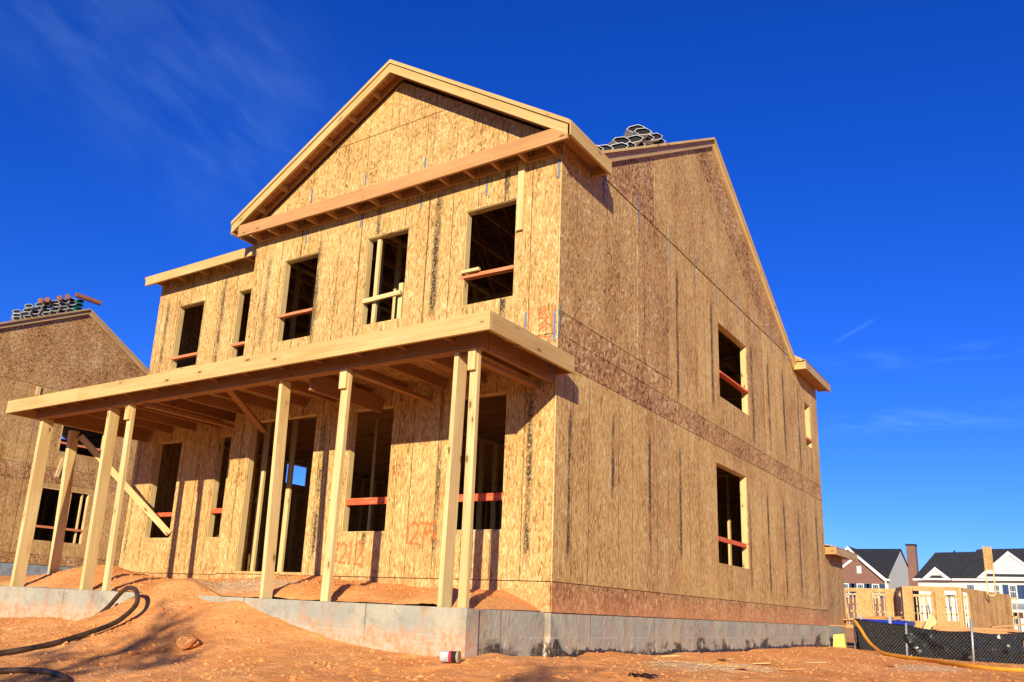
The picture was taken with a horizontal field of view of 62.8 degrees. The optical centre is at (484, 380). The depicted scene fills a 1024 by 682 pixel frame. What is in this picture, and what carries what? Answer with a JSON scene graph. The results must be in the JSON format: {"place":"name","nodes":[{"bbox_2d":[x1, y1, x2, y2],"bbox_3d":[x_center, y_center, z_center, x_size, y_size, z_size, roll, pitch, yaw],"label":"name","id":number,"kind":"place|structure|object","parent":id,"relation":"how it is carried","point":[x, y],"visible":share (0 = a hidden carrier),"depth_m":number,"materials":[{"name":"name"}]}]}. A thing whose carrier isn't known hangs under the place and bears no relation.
{"place":"outdoors","nodes":[
{"label":"outdoors","id":0,"kind":"place"},
{"bbox_2d":[0,564,1023,681],"bbox_3d":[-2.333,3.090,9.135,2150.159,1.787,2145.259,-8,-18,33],"label":"ground","id":1,"kind":"structure","parent":0,"point":[246,616],"depth_m":8.38,"materials":[{"name":"orange soil"}]},
{"bbox_2d":[0,667,67,681],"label":"hose","id":2,"kind":"object","parent":1,"relation":"on","point":[62,677],"visible":1,"depth_m":7.31,"materials":[{"name":"black rubber"}]},
{"bbox_2d":[0,586,139,655],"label":"hose","id":3,"kind":"object","parent":1,"relation":"on","point":[135,590],"visible":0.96,"depth_m":8.93,"materials":[{"name":"black rubber"}]},
{"bbox_2d":[0,308,148,590],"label":"house","id":4,"kind":"structure","parent":1,"relation":"on","point":[52,353],"depth_m":27.11,"materials":[{"name":"brown wood"}]},
{"bbox_2d":[33,487,89,543],"bbox_3d":[-13.540,4.317,26.807,0.123,1.640,1.620,-8,-18,33],"label":"window frame","id":5,"kind":"structure","parent":4,"relation":"in","point":[88,495],"depth_m":27.33,"materials":[{"name":"beige wood"}]},
{"bbox_2d":[58,425,103,452],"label":"window frame","id":6,"kind":"structure","parent":4,"relation":"in","point":[63,425],"depth_m":27.10,"materials":[{"name":"beige wood"}]},
{"bbox_2d":[128,650,137,654],"bbox_3d":[-3.458,2.670,8.221,0.076,0.050,0.099,-5,-17,27],"label":"rock","id":7,"kind":"object","parent":1,"relation":"on","point":[131,652],"visible":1,"depth_m":8.20,"materials":[{"name":"orange stone"}]},
{"bbox_2d":[176,633,200,649],"bbox_3d":[-2.957,2.606,8.377,0.294,0.158,0.215,-11,-20,41],"label":"rock","id":8,"kind":"object","parent":1,"relation":"on","point":[187,641],"visible":1,"depth_m":8.30,"materials":[{"name":"orange stone"}]},
{"bbox_2d":[0,565,550,610],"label":"dirt","id":9,"kind":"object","parent":1,"relation":"on","point":[505,601],"visible":0.6,"depth_m":9.57,"materials":[{"name":"orange soil"}]},
{"bbox_2d":[0,59,857,656],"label":"house","id":10,"kind":"structure","parent":1,"relation":"on","point":[444,335],"depth_m":11.71,"materials":[{"name":"wood"}]},
{"bbox_2d":[144,440,182,537],"bbox_3d":[-5.310,1.815,13.985,0.726,1.650,0.103,-8,-18,33],"label":"window frame","id":11,"kind":"structure","parent":10,"relation":"in","point":[160,445],"depth_m":14.18,"materials":[{"name":"beige wood"}]},
{"bbox_2d":[170,301,204,368],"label":"window frame","id":12,"kind":"structure","parent":10,"relation":"in","point":[182,309],"depth_m":14.85,"materials":[{"name":"beige wood"}]},
{"bbox_2d":[206,435,231,537],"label":"window frame","id":13,"kind":"structure","parent":10,"relation":"in","point":[222,438],"depth_m":13.28,"materials":[{"name":"beige wood"}]},
{"bbox_2d":[231,289,251,357],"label":"window frame","id":14,"kind":"structure","parent":10,"relation":"in","point":[241,294],"depth_m":13.99,"materials":[{"name":"beige wood"}]},
{"bbox_2d":[276,253,318,341],"bbox_3d":[-2.736,-1.221,12.459,0.756,1.340,0.103,-8,-18,33],"label":"window frame","id":15,"kind":"structure","parent":10,"relation":"in","point":[288,263],"depth_m":12.65,"materials":[{"name":"beige wood"}]},
{"bbox_2d":[342,405,393,531],"bbox_3d":[-1.468,1.143,10.840,0.776,1.650,0.103,-8,-18,33],"label":"window frame","id":16,"kind":"structure","parent":10,"relation":"in","point":[352,442],"depth_m":11.03,"materials":[{"name":"beige wood"}]},
{"bbox_2d":[361,228,408,324],"bbox_3d":[-1.335,-1.408,11.524,0.786,1.340,0.103,-8,-18,33],"label":"window frame","id":17,"kind":"structure","parent":10,"relation":"in","point":[370,241],"depth_m":11.72,"materials":[{"name":"beige wood"}]},
{"bbox_2d":[465,391,506,529],"bbox_3d":[-0.040,0.952,9.887,0.771,1.650,0.103,-8,-18,33],"label":"window frame","id":18,"kind":"structure","parent":10,"relation":"in","point":[499,393],"depth_m":9.99,"materials":[{"name":"brown wood"}]},
{"bbox_2d":[461,199,516,305],"bbox_3d":[0.090,-1.599,10.574,0.811,1.340,0.103,-8,-18,33],"label":"window frame","id":19,"kind":"structure","parent":10,"relation":"in","point":[508,203],"depth_m":10.77,"materials":[{"name":"beige wood"}]},
{"bbox_2d":[598,144,612,149],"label":"roofing bundle","id":20,"kind":"object","parent":10,"relation":"on","point":[606,147],"visible":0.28,"depth_m":11.70,"materials":[{"name":"black concrete"}]},
{"bbox_2d":[608,136,629,145],"bbox_3d":[1.913,-3.461,12.467,0.300,0.115,0.500,-13,-7,-24],"label":"roofing bundle","id":21,"kind":"object","parent":10,"relation":"on","point":[623,139],"visible":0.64,"depth_m":12.27,"materials":[{"name":"black concrete"}]},
{"bbox_2d":[611,142,628,148],"bbox_3d":[1.898,-3.283,12.228,0.300,0.115,0.500,-15,-13,-10],"label":"roofing bundle","id":22,"kind":"object","parent":10,"relation":"on","point":[619,145],"visible":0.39,"depth_m":12.02,"materials":[{"name":"black concrete"}]},
{"bbox_2d":[628,141,635,146],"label":"roofing bundle","id":23,"kind":"object","parent":10,"relation":"on","point":[630,144],"visible":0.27,"depth_m":12.37,"materials":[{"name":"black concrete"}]},
{"bbox_2d":[630,128,650,139],"bbox_3d":[2.344,-3.725,12.971,0.300,0.115,0.500,-11,-12,-18],"label":"roofing bundle","id":24,"kind":"object","parent":10,"relation":"on","point":[644,133],"visible":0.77,"depth_m":12.77,"materials":[{"name":"black concrete"}]},
{"bbox_2d":[641,134,653,145],"bbox_3d":[2.430,-3.687,13.133,0.300,0.115,0.500,-8,-12,-13],"label":"roofing bundle","id":25,"kind":"object","parent":10,"relation":"on","point":[648,139],"visible":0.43,"depth_m":12.93,"materials":[{"name":"black concrete"}]},
{"bbox_2d":[624,124,643,137],"bbox_3d":[2.311,-3.826,13.176,0.300,0.115,0.500,-16,-14,-10],"label":"roofing bundle","id":26,"kind":"object","parent":25,"relation":"on","point":[630,130],"visible":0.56,"depth_m":12.97,"materials":[{"name":"black concrete"}]},
{"bbox_2d":[651,133,661,142],"bbox_3d":[2.606,-3.791,13.447,0.300,0.115,0.500,-16,-8,-24],"label":"roofing bundle","id":27,"kind":"object","parent":10,"relation":"on","point":[657,137],"visible":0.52,"depth_m":13.26,"materials":[{"name":"black concrete"}]},
{"bbox_2d":[650,139,665,144],"bbox_3d":[2.688,-3.732,13.520,0.300,0.115,0.500,-11,-11,-16],"label":"roofing bundle","id":28,"kind":"object","parent":10,"relation":"on","point":[660,141],"visible":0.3,"depth_m":13.32,"materials":[{"name":"black concrete"}]},
{"bbox_2d":[716,463,748,568],"bbox_3d":[4.128,2.298,14.109,0.103,1.650,1.596,-8,-18,33],"label":"window frame","id":29,"kind":"structure","parent":10,"relation":"in","point":[745,558],"depth_m":14.70,"materials":[{"name":"beige wood"}]},
{"bbox_2d":[718,323,747,414],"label":"window frame","id":30,"kind":"structure","parent":10,"relation":"in","point":[742,348],"depth_m":15.60,"materials":[{"name":"beige wood"}]},
{"bbox_2d":[804,403,810,446],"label":"window frame","id":31,"kind":"structure","parent":10,"relation":"in","point":[807,416],"depth_m":19.38,"materials":[{"name":"beige wood"}]},
{"bbox_2d":[440,651,460,662],"bbox_3d":[-0.295,2.386,7.258,0.167,0.100,0.100,-2,-16,16],"label":"paint can","id":32,"kind":"object","parent":1,"relation":"on","point":[450,656],"visible":1,"depth_m":7.22,"materials":[{"name":"metal"}]},
{"bbox_2d":[628,672,658,676],"bbox_3d":[1.206,2.236,6.370,0.210,0.030,0.125,-8,-18,33],"label":"plastic scrap","id":33,"kind":"object","parent":1,"relation":"on","point":[643,674],"visible":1,"depth_m":6.37,"materials":[{"name":"black plastic"}]},
{"bbox_2d":[580,654,852,680],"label":"wood splinters","id":34,"kind":"object","parent":1,"relation":"on","point":[720,665],"visible":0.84,"depth_m":8.69,"materials":[{"name":"brown wood"}]},
{"bbox_2d":[779,668,804,669],"bbox_3d":[3.287,3.079,8.950,0.261,0.034,0.050,-1,-20,13],"label":"wood scrap","id":35,"kind":"object","parent":1,"relation":"on","point":[794,669],"visible":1,"depth_m":8.92,"materials":[{"name":"beige wood"}]},
{"bbox_2d":[804,661,826,662],"bbox_3d":[4.553,3.890,11.591,0.341,0.034,0.080,-4,-14,25],"label":"wood scrap","id":36,"kind":"object","parent":1,"relation":"on","point":[816,661],"visible":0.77,"depth_m":11.58,"materials":[{"name":"beige wood"}]},
{"bbox_2d":[833,634,846,647],"bbox_3d":[7.912,5.801,18.683,0.270,0.330,0.120,-8,-18,33],"label":"foam block","id":37,"kind":"object","parent":1,"relation":"on","point":[839,640],"depth_m":18.63,"materials":[{"name":"yellow plastic"}]},
{"bbox_2d":[807,544,919,624],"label":"brick house","id":38,"kind":"structure","parent":1,"relation":"on","point":[884,568],"depth_m":97.78,"materials":[{"name":"red brick"}]},
{"bbox_2d":[844,583,849,596],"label":"window","id":39,"kind":"structure","parent":38,"relation":"in","point":[846,585],"depth_m":95.96,"materials":[{"name":"white glass"}]},
{"bbox_2d":[872,584,879,597],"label":"window","id":40,"kind":"structure","parent":38,"relation":"in","point":[873,585],"depth_m":94.22,"materials":[{"name":"white glass"}]},
{"bbox_2d":[843,616,914,626],"bbox_3d":[9.438,6.034,20.138,1.603,0.783,2.049,-8,-18,33],"label":"dumpster","id":41,"kind":"object","parent":1,"relation":"on","point":[895,620],"visible":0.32,"depth_m":19.50,"materials":[{"name":"blue paint"}]},
{"bbox_2d":[828,546,1020,633],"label":"framed house","id":42,"kind":"structure","parent":1,"relation":"on","point":[988,609],"depth_m":55.15,"materials":[{"name":"beige wood"}]},
{"bbox_2d":[853,617,1023,663],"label":"silt fence","id":43,"kind":"object","parent":1,"relation":"on","point":[908,640],"visible":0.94,"depth_m":16.49,"materials":[{"name":"fabric"}]},
{"bbox_2d":[853,620,1023,672],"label":"hose","id":44,"kind":"object","parent":1,"relation":"on","point":[965,665],"visible":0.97,"depth_m":13.89,"materials":[{"name":"rubber"}]},
{"bbox_2d":[913,548,1023,631],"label":"white house","id":45,"kind":"structure","parent":1,"relation":"on","point":[955,569],"depth_m":89.80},
{"bbox_2d":[966,584,974,589],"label":"window","id":46,"kind":"structure","parent":45,"relation":"in","point":[969,586],"depth_m":89.20,"materials":[{"name":"white glass"}]},
{"bbox_2d":[992,584,1000,592],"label":"window","id":47,"kind":"structure","parent":45,"relation":"in","point":[997,586],"depth_m":87.84,"materials":[{"name":"white glass"}]},
{"bbox_2d":[1008,585,1017,598],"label":"window","id":48,"kind":"structure","parent":45,"relation":"in","point":[1012,588],"depth_m":86.99,"materials":[{"name":"white glass"}]},
{"bbox_2d":[1013,612,1020,623],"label":"window","id":49,"kind":"structure","parent":45,"relation":"in","point":[1014,613],"depth_m":86.29,"materials":[{"name":"white glass"}]},
{"bbox_2d":[930,624,1023,633],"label":"lumber pile","id":50,"kind":"object","parent":1,"relation":"on","point":[980,630],"visible":0.74,"depth_m":37.26,"materials":[{"name":"beige wood"}]},
{"bbox_2d":[0,0,1023,570],"label":"sky","id":51,"kind":"structure","parent":0,"point":[872,151],"materials":[{"name":"blue"}]},
{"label":"roofing bundle","id":52,"kind":"object","parent":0,"visible":0},
{"bbox_2d":[627,135,642,145],"bbox_3d":[2.208,-3.560,12.798,0.300,0.115,0.500,-16,-12,-14],"label":"roofing bundle","id":53,"kind":"object","parent":52,"relation":"on","point":[636,139],"visible":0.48,"depth_m":12.59,"materials":[{"name":"black concrete"}]},
{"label":"roofing bundle","id":54,"kind":"object","parent":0,"visible":0},
{"bbox_2d":[11,313,20,318],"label":"roofing bundle","id":55,"kind":"object","parent":54,"relation":"on","point":[16,314],"visible":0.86,"depth_m":26.50,"materials":[{"name":"black concrete"}]},
{"bbox_2d":[12,310,21,314],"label":"roofing bundle","id":56,"kind":"object","parent":55,"relation":"on","point":[16,311],"visible":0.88,"depth_m":26.55,"materials":[{"name":"black concrete"}]},
{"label":"roofing bundle","id":57,"kind":"object","parent":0,"visible":0},
{"bbox_2d":[21,312,29,318],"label":"roofing bundle","id":58,"kind":"object","parent":57,"relation":"on","point":[24,313],"visible":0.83,"depth_m":26.76,"materials":[{"name":"black concrete"}]},
{"bbox_2d":[23,308,31,314],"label":"roofing bundle","id":59,"kind":"object","parent":58,"relation":"on","point":[27,310],"visible":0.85,"depth_m":26.83,"materials":[{"name":"black concrete"}]},
{"bbox_2d":[24,304,33,310],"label":"roofing bundle","id":60,"kind":"object","parent":59,"relation":"on","point":[29,306],"visible":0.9,"depth_m":26.78,"materials":[{"name":"grey plastic"}]},
{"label":"roofing bundle","id":61,"kind":"object","parent":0,"visible":0},
{"bbox_2d":[31,310,39,315],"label":"roofing bundle","id":62,"kind":"object","parent":61,"relation":"on","point":[34,312],"visible":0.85,"depth_m":27.00,"materials":[{"name":"black concrete"}]},
{"bbox_2d":[33,307,42,314],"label":"roofing bundle","id":63,"kind":"object","parent":62,"relation":"on","point":[40,309],"visible":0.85,"depth_m":27.05,"materials":[{"name":"grey plastic"}]},
{"bbox_2d":[35,303,43,308],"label":"roofing bundle","id":64,"kind":"object","parent":63,"relation":"on","point":[41,305],"visible":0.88,"depth_m":27.04,"materials":[{"name":"grey plastic"}]},
{"bbox_2d":[38,298,45,304],"bbox_3d":[-14.370,-2.527,27.285,0.170,0.170,0.550,6,-16,-12],"label":"felt roll","id":65,"kind":"object","parent":64,"relation":"on","point":[40,300],"visible":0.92,"depth_m":27.04,"materials":[{"name":"brown paper"}]},
{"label":"roofing bundle","id":66,"kind":"object","parent":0,"visible":0},
{"bbox_2d":[42,308,51,313],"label":"roofing bundle","id":67,"kind":"object","parent":66,"relation":"on","point":[48,310],"visible":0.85,"depth_m":27.23,"materials":[{"name":"grey plastic"}]},
{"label":"roofing bundle","id":68,"kind":"object","parent":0,"visible":0},
{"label":"roofing bundle","id":69,"kind":"object","parent":68,"relation":"on","visible":0},
{"bbox_2d":[44,297,52,306],"bbox_3d":[-14.253,-2.575,27.470,0.170,0.170,0.550,6,-16,-12],"label":"felt roll","id":70,"kind":"object","parent":69,"relation":"on","point":[47,300],"visible":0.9,"depth_m":27.23,"materials":[{"name":"brown paper"}]},
{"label":"roofing bundle","id":71,"kind":"object","parent":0,"visible":0},
{"bbox_2d":[51,307,59,312],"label":"roofing bundle","id":72,"kind":"object","parent":71,"relation":"on","point":[56,309],"visible":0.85,"depth_m":27.51,"materials":[{"name":"grey plastic"}]},
{"bbox_2d":[52,303,60,308],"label":"roofing bundle","id":73,"kind":"object","parent":72,"relation":"on","point":[55,305],"visible":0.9,"depth_m":27.50,"materials":[{"name":"grey plastic"}]},
{"label":"roofing bundle","id":74,"kind":"object","parent":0,"visible":0},
{"bbox_2d":[60,306,68,310],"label":"roofing bundle","id":75,"kind":"object","parent":74,"relation":"on","point":[65,308],"visible":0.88,"depth_m":27.71,"materials":[{"name":"grey plastic"}]},
{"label":"roofing bundle","id":76,"kind":"object","parent":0,"visible":0},
{"bbox_2d":[57,295,62,302],"bbox_3d":[-14.058,-2.669,27.814,0.170,0.170,0.550,8,-16,-17],"label":"felt roll","id":77,"kind":"object","parent":76,"relation":"on","point":[59,298],"visible":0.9,"depth_m":27.57,"materials":[{"name":"brown paper"}]},
{"bbox_2d":[62,299,69,305],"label":"roofing bundle","id":78,"kind":"object","parent":76,"relation":"on","point":[66,301],"visible":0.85,"depth_m":27.82,"materials":[{"name":"grey plastic"}]},
{"bbox_2d":[65,294,70,300],"bbox_3d":[-13.932,-2.736,28.044,0.170,0.170,0.550,9,-17,-23],"label":"felt roll","id":79,"kind":"object","parent":78,"relation":"on","point":[68,296],"visible":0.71,"depth_m":27.81,"materials":[{"name":"brown paper"}]},
{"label":"roofing bundle","id":80,"kind":"object","parent":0,"visible":0},
{"bbox_2d":[67,301,75,305],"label":"roofing bundle","id":81,"kind":"object","parent":80,"relation":"on","point":[71,303],"visible":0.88,"depth_m":28.00,"materials":[{"name":"black plastic"}]},
{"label":"roofing bundle","id":82,"kind":"object","parent":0,"visible":0},
{"bbox_2d":[74,303,83,307],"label":"roofing bundle","id":83,"kind":"object","parent":82,"relation":"on","point":[78,305],"visible":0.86,"depth_m":28.16,"materials":[{"name":"teal plastic"}]},
{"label":"roofing bundle","id":84,"kind":"object","parent":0,"visible":0},
{"bbox_2d":[75,292,101,305],"bbox_3d":[-13.405,-2.767,28.370,0.170,0.230,0.846,-12,-21,43],"label":"felt roll","id":85,"kind":"object","parent":84,"relation":"on","point":[88,299],"visible":1,"depth_m":28.30,"materials":[{"name":"brown paper"}]}
]}

